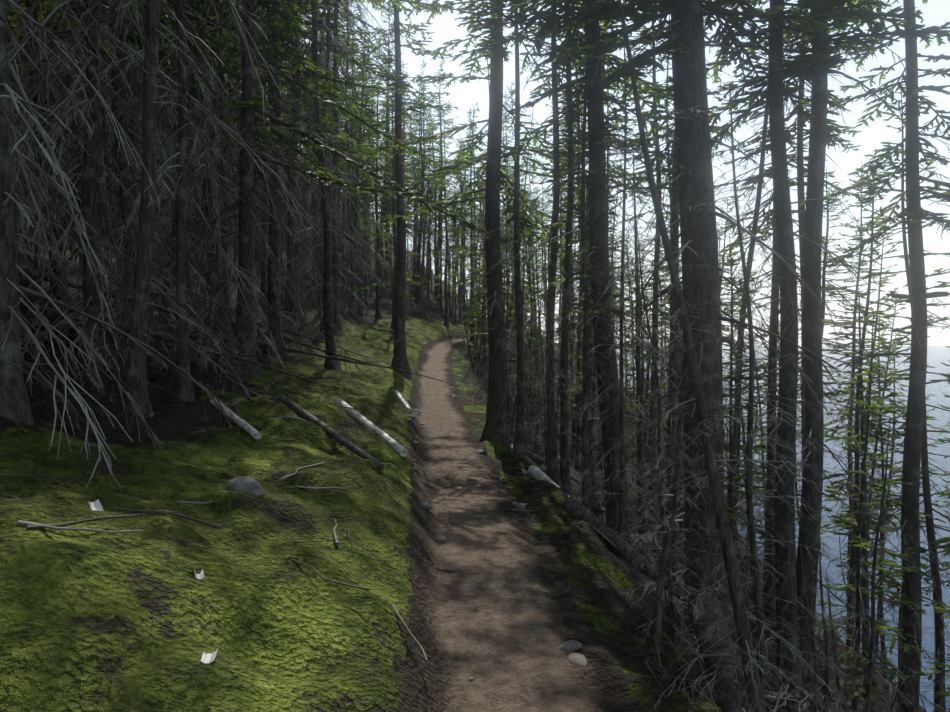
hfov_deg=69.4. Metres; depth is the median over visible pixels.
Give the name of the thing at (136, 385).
tree
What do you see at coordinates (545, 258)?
tree
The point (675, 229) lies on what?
spruce tree
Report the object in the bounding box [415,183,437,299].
tree
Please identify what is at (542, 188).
tree
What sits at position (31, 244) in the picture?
dead twig shrub
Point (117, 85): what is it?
tree
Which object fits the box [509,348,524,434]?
dead twig shrub
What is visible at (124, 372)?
tree
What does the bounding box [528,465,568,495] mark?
birch log
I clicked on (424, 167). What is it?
tree
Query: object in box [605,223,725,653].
dead tree
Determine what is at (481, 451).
stone
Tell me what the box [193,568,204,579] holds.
bark scrap
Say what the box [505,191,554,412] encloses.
spruce tree
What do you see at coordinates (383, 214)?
tree
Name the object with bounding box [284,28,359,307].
spruce tree
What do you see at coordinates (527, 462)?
old log
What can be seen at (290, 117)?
tree
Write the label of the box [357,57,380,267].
tree
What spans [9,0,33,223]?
tree
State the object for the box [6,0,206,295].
spruce tree
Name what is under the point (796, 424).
tree
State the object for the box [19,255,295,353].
deadfall branch
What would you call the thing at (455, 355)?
ground twigs
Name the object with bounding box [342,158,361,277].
tree
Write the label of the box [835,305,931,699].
conifer tree
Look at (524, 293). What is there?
spruce tree
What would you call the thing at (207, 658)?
bark scrap
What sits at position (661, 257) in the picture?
tree
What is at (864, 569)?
conifer tree
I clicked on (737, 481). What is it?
conifer tree
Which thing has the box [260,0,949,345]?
sky
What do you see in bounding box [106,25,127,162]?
tree
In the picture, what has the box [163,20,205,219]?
tree
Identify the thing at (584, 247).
conifer tree
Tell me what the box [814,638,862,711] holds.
deadfall brush
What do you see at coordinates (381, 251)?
tree
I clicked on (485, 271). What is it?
tree
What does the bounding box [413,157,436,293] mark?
tree
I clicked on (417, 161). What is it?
tree
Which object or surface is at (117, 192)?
tree
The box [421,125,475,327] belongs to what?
spruce tree
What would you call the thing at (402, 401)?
birch log
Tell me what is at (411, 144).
tree
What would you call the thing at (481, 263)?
spruce tree
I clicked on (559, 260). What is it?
tree
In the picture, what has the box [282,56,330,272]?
tree
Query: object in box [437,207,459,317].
tree
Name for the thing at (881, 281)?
conifer tree
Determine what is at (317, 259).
tree
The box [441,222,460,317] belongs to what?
tree
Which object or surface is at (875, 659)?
dead twig shrub
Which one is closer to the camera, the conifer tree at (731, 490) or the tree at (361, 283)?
the conifer tree at (731, 490)
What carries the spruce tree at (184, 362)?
on the terrain ground
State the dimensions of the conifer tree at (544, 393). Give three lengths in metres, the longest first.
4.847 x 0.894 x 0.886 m
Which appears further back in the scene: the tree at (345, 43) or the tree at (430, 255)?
the tree at (430, 255)
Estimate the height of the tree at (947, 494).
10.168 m
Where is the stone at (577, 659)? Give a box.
[568,652,586,665]
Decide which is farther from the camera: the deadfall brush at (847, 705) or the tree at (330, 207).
the tree at (330, 207)
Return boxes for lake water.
[616,346,949,711]
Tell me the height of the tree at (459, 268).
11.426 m
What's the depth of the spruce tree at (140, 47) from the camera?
8.41 m
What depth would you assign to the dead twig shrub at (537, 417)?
14.71 m
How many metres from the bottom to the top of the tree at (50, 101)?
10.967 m
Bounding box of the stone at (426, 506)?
[420,502,432,509]
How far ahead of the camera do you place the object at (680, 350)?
16.26 m
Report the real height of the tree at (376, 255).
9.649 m
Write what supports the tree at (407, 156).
on the terrain ground
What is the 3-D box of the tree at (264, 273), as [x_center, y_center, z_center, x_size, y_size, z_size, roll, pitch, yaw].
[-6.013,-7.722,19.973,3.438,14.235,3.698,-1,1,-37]
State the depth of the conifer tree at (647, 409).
16.00 m
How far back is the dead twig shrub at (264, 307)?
14.69 m
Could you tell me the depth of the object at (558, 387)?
15.10 m
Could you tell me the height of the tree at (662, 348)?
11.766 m
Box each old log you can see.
[277,394,384,469]
[510,444,532,466]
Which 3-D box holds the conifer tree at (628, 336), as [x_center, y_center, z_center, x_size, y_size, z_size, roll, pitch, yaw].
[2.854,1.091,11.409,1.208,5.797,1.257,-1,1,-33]
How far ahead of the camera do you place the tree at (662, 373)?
26.72 m
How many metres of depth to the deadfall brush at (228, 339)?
9.98 m
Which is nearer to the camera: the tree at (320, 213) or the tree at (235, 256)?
the tree at (235, 256)
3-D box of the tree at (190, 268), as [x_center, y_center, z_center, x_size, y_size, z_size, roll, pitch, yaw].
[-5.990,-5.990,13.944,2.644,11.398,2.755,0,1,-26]
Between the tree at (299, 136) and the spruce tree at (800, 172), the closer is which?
the spruce tree at (800, 172)
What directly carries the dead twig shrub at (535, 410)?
on the terrain ground
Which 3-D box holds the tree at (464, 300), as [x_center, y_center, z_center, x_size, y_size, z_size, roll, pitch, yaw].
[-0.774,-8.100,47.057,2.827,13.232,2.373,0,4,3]
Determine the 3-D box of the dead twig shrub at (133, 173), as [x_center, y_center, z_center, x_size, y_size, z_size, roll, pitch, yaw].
[-6.103,-2.650,12.218,0.857,3.963,0.848,5,6,-18]
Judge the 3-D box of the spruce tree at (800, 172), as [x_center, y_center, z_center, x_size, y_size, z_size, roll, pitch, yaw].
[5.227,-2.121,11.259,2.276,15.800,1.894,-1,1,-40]
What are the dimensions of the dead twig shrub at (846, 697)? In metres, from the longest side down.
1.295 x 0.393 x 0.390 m
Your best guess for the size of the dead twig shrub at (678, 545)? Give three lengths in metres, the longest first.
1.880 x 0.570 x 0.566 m
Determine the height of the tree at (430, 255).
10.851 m
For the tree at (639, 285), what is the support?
on the terrain ground
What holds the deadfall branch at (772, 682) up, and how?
on the terrain ground
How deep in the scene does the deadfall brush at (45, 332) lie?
5.44 m
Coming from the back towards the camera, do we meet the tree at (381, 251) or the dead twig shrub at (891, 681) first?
the tree at (381, 251)
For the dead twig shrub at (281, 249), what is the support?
on the terrain ground
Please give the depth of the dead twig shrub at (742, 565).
14.52 m
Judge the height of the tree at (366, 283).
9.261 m
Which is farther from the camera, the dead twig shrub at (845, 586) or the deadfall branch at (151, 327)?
the dead twig shrub at (845, 586)
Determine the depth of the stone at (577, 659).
3.20 m
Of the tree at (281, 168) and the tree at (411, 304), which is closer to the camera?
the tree at (281, 168)
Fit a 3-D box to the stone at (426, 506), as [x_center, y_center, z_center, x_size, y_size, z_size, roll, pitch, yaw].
[-0.405,1.230,5.606,0.145,0.069,0.098,0,1,10]
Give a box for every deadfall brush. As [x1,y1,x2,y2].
[0,294,91,385]
[77,270,236,318]
[104,296,370,364]
[119,281,208,314]
[148,296,393,381]
[213,308,383,361]
[229,319,456,385]
[526,450,637,511]
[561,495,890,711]
[579,501,682,537]
[626,589,829,711]
[636,534,681,562]
[748,619,893,695]
[764,618,845,651]
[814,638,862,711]
[817,677,845,697]
[829,690,850,711]
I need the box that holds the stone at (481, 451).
[476,449,485,453]
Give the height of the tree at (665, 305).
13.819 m
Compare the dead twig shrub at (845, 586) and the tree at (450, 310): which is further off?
the tree at (450, 310)
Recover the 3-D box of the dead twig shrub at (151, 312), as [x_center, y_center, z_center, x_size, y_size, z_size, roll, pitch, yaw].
[-4.425,-1.393,9.204,0.846,3.100,0.716,-8,0,-27]
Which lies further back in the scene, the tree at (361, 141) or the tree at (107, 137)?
the tree at (361, 141)
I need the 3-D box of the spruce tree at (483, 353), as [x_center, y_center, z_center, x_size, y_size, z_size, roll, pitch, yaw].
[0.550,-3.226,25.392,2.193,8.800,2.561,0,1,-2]
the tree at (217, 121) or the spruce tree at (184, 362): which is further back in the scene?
the tree at (217, 121)
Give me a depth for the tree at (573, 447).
18.97 m
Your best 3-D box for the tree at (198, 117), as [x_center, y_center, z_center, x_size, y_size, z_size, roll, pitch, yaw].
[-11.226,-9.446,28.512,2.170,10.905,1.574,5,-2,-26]
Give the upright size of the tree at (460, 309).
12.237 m
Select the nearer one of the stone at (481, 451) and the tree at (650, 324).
the stone at (481, 451)
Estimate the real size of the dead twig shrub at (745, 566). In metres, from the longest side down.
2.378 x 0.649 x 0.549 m
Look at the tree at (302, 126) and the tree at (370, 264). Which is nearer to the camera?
the tree at (302, 126)
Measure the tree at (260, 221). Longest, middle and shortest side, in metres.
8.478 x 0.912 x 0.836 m
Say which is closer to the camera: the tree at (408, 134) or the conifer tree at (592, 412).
the conifer tree at (592, 412)
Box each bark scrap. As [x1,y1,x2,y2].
[88,499,103,510]
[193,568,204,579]
[201,648,217,662]
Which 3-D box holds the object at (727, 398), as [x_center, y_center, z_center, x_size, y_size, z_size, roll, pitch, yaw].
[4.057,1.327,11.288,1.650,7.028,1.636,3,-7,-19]
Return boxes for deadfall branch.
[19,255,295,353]
[19,290,331,397]
[20,277,257,358]
[148,311,252,375]
[648,582,809,711]
[839,677,887,711]
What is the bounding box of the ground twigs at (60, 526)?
[0,298,822,711]
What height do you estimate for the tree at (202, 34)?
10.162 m
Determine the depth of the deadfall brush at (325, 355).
10.34 m
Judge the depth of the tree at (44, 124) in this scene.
8.70 m
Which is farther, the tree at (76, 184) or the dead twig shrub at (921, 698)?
the tree at (76, 184)
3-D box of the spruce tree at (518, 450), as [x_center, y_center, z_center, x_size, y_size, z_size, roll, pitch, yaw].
[0.524,-2.809,8.462,1.831,9.800,1.556,-1,1,-32]
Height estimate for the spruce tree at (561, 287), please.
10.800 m
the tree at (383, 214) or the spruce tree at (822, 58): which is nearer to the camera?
the spruce tree at (822, 58)
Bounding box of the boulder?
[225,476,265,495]
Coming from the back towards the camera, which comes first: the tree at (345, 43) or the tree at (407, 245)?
the tree at (407, 245)
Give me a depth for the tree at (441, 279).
46.74 m
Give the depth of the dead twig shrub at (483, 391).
11.74 m
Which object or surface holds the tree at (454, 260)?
on the terrain ground
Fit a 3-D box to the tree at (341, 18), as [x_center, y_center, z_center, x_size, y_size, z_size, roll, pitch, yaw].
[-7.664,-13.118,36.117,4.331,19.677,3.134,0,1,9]
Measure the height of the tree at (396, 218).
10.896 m
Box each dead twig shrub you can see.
[21,209,35,264]
[59,165,74,237]
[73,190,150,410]
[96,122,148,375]
[101,154,122,248]
[104,96,141,298]
[105,169,125,330]
[114,157,173,342]
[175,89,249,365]
[186,242,208,315]
[256,281,267,321]
[280,216,285,274]
[300,263,314,308]
[459,302,478,369]
[460,270,474,350]
[474,349,488,416]
[477,342,487,396]
[496,220,544,459]
[507,309,538,437]
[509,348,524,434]
[515,332,546,452]
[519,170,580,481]
[525,352,544,453]
[531,403,541,445]
[538,361,581,501]
[544,323,581,490]
[573,414,604,522]
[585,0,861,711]
[593,408,604,517]
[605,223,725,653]
[625,419,682,626]
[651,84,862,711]
[657,491,682,574]
[725,490,762,598]
[738,525,751,598]
[758,528,837,711]
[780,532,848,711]
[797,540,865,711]
[813,569,858,711]
[830,666,861,711]
[833,526,879,693]
[841,572,891,711]
[872,638,925,711]
[882,648,897,705]
[884,672,896,710]
[898,641,930,711]
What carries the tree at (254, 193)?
on the terrain ground
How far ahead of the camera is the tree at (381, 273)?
49.39 m
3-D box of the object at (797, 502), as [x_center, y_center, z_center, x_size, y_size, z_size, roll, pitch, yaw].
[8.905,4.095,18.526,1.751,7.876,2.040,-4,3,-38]
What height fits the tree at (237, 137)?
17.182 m
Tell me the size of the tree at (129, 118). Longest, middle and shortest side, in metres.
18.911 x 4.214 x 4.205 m
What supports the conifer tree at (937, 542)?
on the terrain ground
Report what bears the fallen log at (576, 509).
on the terrain ground
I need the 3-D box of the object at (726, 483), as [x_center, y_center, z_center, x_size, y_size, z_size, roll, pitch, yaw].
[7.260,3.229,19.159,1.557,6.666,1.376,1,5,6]
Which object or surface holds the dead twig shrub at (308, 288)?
on the terrain ground
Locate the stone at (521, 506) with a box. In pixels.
[515,503,524,509]
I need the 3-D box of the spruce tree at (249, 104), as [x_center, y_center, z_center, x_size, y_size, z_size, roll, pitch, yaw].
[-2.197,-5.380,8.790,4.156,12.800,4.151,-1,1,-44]
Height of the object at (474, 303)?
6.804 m
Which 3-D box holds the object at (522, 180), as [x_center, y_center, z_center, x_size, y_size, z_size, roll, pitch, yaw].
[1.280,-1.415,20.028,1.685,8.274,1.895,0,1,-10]
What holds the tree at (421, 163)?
on the terrain ground
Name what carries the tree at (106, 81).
on the terrain ground
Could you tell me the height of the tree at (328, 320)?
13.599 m
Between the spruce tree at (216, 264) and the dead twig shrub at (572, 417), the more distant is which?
the dead twig shrub at (572, 417)
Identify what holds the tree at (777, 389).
on the terrain ground
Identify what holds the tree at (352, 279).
on the terrain ground
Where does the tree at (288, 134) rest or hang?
on the terrain ground
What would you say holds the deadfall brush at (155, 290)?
on the terrain ground
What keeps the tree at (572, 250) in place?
on the terrain ground
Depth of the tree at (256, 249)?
30.41 m
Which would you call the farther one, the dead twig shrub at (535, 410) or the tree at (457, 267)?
the tree at (457, 267)
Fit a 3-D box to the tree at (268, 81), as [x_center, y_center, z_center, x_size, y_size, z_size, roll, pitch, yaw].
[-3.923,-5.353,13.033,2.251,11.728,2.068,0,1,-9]
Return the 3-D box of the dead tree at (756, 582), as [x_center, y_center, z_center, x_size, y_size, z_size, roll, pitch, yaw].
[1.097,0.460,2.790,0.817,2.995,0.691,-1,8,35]
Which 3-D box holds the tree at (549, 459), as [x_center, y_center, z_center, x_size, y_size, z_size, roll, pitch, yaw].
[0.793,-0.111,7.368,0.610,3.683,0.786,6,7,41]
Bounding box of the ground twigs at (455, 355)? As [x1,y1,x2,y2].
[25,207,829,643]
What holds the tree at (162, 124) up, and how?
on the terrain ground
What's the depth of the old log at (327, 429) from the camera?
6.27 m
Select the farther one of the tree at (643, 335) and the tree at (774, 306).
the tree at (643, 335)
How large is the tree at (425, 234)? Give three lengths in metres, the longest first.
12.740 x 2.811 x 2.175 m
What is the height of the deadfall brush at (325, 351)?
1.284 m
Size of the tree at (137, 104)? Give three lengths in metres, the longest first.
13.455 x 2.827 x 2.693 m
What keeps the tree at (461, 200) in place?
on the terrain ground
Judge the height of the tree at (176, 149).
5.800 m
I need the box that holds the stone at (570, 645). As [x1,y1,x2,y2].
[559,640,581,651]
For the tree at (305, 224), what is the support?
on the terrain ground
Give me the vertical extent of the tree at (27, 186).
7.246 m
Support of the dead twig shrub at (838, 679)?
on the terrain ground
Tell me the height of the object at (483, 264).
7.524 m
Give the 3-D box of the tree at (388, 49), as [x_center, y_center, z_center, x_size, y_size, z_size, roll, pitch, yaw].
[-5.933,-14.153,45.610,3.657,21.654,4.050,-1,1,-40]
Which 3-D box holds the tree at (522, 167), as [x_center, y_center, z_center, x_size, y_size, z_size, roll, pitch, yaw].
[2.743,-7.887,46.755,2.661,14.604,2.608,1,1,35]
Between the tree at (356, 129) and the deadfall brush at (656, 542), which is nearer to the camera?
the deadfall brush at (656, 542)
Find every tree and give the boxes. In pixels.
[0,0,348,489]
[6,0,82,285]
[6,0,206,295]
[6,0,340,387]
[7,0,68,259]
[7,0,110,220]
[7,8,56,249]
[8,0,63,217]
[8,0,108,305]
[8,0,274,360]
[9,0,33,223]
[9,0,271,354]
[13,0,172,392]
[20,0,76,210]
[20,3,111,176]
[21,0,137,274]
[24,0,71,102]
[32,0,230,416]
[50,0,174,266]
[51,0,110,210]
[51,0,113,222]
[51,4,70,140]
[52,1,127,238]
[56,11,83,171]
[61,34,118,212]
[68,4,131,123]
[71,0,304,334]
[72,0,304,345]
[80,0,286,401]
[99,5,111,163]
[100,12,118,195]
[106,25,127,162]
[107,1,173,222]
[108,0,240,305]
[110,0,513,382]
[114,8,142,198]
[129,8,172,237]
[131,0,268,301]
[137,6,237,274]
[155,0,208,324]
[156,0,268,318]
[160,11,177,233]
[161,22,172,159]
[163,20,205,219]
[167,0,318,374]
[172,6,266,313]
[186,0,450,359]
[189,16,230,206]
[192,5,231,232]
[195,5,239,241]
[208,5,339,306]
[209,0,326,346]
[214,32,235,159]
[215,16,256,223]
[219,6,265,211]
[228,18,283,259]
[229,51,238,279]
[233,0,368,320]
[235,0,431,378]
[236,12,284,244]
[239,45,303,279]
[241,0,411,337]
[255,76,262,276]
[256,0,406,344]
[258,136,301,320]
[260,0,340,301]
[280,3,303,215]
[280,42,310,225]
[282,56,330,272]
[282,70,303,232]
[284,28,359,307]
[288,2,349,283]
[293,34,344,337]
[297,1,321,248]
[299,39,311,197]
[300,1,373,243]
[302,31,352,204]
[302,97,361,299]
[305,151,342,289]
[306,1,367,262]
[319,0,373,313]
[330,28,383,284]
[338,13,366,284]
[338,25,385,296]
[338,60,381,273]
[338,155,363,295]
[339,57,382,265]
[340,123,384,295]
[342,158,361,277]
[343,70,415,318]
[350,54,383,247]
[350,71,429,329]
[352,121,381,305]
[353,0,458,379]
[357,38,378,180]
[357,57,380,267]
[359,107,383,280]
[360,98,395,256]
[360,131,373,269]
[361,96,390,279]
[361,167,379,251]
[363,167,376,296]
[367,0,413,290]
[371,45,409,258]
[373,110,392,274]
[373,201,376,272]
[374,137,396,282]
[375,0,581,446]
[378,111,424,282]
[379,167,415,278]
[379,180,391,265]
[388,91,420,266]
[391,65,419,265]
[391,165,411,288]
[395,85,446,303]
[404,59,442,307]
[404,132,425,285]
[405,99,428,269]
[405,148,425,305]
[406,82,436,269]
[406,162,432,281]
[406,183,412,274]
[408,123,448,306]
[410,145,432,285]
[412,59,469,298]
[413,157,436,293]
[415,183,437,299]
[416,98,450,294]
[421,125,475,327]
[421,190,434,290]
[423,198,433,287]
[426,173,437,289]
[429,144,450,311]
[431,143,450,295]
[434,153,462,315]
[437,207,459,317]
[439,2,581,461]
[440,103,483,343]
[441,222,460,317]
[443,189,468,325]
[444,118,477,302]
[445,213,469,307]
[447,141,478,318]
[447,160,478,317]
[450,135,473,305]
[450,209,467,303]
[451,107,484,324]
[451,143,469,300]
[454,190,477,308]
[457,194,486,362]
[459,163,537,374]
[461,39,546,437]
[462,152,506,369]
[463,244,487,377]
[465,204,482,302]
[466,149,486,305]
[467,0,884,711]
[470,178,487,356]
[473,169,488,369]
[474,0,625,487]
[477,185,514,373]
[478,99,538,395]
[479,0,631,495]
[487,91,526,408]
[489,0,682,588]
[500,113,537,369]
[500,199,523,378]
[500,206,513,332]
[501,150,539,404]
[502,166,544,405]
[503,81,545,378]
[503,135,535,303]
[503,174,545,371]
[505,172,546,382]
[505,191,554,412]
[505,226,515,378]
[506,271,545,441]
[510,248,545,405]
[521,155,541,333]
[524,161,555,362]
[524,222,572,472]
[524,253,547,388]
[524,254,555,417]
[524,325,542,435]
[525,186,563,357]
[525,209,540,317]
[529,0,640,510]
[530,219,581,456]
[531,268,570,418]
[532,131,579,394]
[533,193,578,363]
[536,96,586,438]
[540,0,650,517]
[544,5,611,472]
[545,9,654,461]
[547,124,580,352]
[547,178,576,366]
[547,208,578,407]
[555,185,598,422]
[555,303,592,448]
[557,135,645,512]
[562,71,615,399]
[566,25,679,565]
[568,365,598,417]
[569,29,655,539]
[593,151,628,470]
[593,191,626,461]
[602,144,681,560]
[608,207,634,358]
[608,235,619,344]
[610,12,681,533]
[612,252,643,428]
[616,228,642,398]
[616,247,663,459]
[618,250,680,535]
[618,364,714,653]
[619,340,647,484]
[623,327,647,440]
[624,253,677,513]
[626,0,745,589]
[627,118,681,431]
[627,229,652,394]
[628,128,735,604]
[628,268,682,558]
[629,273,651,414]
[630,252,659,411]
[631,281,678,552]
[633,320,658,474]
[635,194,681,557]
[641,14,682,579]
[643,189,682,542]
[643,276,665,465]
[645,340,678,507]
[650,335,668,436]
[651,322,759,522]
[657,0,923,711]
[658,248,669,379]
[658,272,677,425]
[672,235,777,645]
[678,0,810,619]
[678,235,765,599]
[705,0,949,711]
[712,0,864,629]
[716,198,754,407]
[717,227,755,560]
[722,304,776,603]
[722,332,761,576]
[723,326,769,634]
[724,1,869,635]
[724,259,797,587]
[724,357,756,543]
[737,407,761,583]
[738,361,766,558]
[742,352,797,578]
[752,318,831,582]
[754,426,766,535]
[756,170,876,564]
[756,302,799,445]
[763,293,827,552]
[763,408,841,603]
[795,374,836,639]
[796,160,902,658]
[799,0,949,711]
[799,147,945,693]
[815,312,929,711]
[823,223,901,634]
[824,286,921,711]
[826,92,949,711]
[826,417,923,711]
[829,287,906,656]
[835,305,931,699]
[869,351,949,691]
[873,336,899,669]
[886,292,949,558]
[894,346,949,672]
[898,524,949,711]
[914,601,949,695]
[934,360,949,501]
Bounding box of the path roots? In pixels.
[424,438,511,571]
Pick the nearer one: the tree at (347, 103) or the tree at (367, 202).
the tree at (347, 103)
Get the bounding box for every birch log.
[210,398,261,439]
[334,398,407,456]
[394,390,411,412]
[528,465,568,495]
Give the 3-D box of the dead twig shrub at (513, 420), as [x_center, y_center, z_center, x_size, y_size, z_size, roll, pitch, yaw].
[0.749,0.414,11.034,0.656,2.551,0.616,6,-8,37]
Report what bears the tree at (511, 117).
on the terrain ground
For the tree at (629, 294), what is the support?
on the terrain ground
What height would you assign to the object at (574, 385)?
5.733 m
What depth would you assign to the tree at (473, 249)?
61.69 m
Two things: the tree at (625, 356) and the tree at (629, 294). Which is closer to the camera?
the tree at (625, 356)
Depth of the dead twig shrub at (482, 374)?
16.11 m
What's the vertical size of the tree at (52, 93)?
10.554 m
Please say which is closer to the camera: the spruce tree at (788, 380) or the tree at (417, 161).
the spruce tree at (788, 380)
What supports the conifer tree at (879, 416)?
on the terrain ground
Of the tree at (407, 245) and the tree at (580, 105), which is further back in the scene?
the tree at (407, 245)
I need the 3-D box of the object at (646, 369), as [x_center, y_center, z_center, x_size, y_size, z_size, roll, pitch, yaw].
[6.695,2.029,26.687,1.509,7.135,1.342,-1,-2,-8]
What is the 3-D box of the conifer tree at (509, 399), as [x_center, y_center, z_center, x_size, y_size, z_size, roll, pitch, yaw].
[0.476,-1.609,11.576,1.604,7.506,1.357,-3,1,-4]
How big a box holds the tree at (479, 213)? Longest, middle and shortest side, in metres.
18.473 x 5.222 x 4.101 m
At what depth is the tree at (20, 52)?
11.90 m
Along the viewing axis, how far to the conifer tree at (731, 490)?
6.56 m
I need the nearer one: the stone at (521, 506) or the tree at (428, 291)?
the stone at (521, 506)
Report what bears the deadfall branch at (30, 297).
on the terrain ground
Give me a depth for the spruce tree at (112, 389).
5.37 m
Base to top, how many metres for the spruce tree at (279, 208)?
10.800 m
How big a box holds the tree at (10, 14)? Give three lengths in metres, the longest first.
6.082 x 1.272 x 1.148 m
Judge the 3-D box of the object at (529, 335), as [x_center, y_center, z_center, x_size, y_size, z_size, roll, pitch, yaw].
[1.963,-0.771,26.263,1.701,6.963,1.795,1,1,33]
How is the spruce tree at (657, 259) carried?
on the terrain ground
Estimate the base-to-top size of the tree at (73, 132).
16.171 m
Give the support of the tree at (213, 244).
on the terrain ground
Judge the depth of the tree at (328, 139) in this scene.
34.02 m
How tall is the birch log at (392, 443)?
0.459 m
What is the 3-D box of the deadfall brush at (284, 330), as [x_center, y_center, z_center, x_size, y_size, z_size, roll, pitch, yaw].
[-3.472,-0.407,13.139,4.110,1.142,0.943,0,1,20]
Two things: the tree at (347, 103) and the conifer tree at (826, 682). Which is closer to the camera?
the conifer tree at (826, 682)
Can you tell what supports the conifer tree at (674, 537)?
on the terrain ground
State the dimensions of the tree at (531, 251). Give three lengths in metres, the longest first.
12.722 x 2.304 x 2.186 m
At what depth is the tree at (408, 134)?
55.55 m
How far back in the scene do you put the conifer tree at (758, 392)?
17.70 m
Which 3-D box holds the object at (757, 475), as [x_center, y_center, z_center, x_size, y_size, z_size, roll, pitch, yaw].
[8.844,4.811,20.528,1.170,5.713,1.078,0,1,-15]
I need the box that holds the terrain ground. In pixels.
[0,5,924,711]
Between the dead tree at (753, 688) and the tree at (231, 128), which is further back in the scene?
the tree at (231, 128)
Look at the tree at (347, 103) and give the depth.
40.09 m
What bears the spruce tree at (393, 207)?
on the terrain ground
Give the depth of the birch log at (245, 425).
5.74 m
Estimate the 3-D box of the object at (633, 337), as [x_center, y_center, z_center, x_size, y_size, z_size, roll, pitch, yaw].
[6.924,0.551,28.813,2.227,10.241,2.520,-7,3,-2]
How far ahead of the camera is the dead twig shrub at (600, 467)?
11.48 m
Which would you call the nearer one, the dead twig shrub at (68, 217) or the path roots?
the path roots
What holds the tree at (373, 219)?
on the terrain ground
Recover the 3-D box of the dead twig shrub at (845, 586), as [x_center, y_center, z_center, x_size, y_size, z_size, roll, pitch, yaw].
[6.593,4.551,12.088,0.772,3.614,0.599,-9,8,15]
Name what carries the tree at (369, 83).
on the terrain ground
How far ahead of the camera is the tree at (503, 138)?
30.33 m
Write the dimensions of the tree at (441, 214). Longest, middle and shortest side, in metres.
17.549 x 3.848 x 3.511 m
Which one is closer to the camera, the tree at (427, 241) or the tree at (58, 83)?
the tree at (58, 83)
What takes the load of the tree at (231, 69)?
on the terrain ground
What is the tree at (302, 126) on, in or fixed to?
on the terrain ground
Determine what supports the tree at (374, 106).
on the terrain ground
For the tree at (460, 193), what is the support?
on the terrain ground
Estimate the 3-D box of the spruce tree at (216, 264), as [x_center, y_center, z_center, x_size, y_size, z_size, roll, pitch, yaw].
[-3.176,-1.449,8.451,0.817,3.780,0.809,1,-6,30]
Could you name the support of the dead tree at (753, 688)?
on the terrain ground
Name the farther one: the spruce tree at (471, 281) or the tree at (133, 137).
the spruce tree at (471, 281)
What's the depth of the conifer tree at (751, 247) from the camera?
10.06 m
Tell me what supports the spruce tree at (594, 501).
on the terrain ground
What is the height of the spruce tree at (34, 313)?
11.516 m
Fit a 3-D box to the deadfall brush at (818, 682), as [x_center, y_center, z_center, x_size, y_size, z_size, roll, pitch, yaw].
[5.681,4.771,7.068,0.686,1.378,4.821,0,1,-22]
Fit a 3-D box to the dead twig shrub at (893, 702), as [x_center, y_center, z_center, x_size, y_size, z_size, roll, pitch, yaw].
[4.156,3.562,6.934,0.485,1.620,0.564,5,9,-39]
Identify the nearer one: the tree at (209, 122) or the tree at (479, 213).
the tree at (209, 122)
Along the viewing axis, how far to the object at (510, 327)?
28.20 m

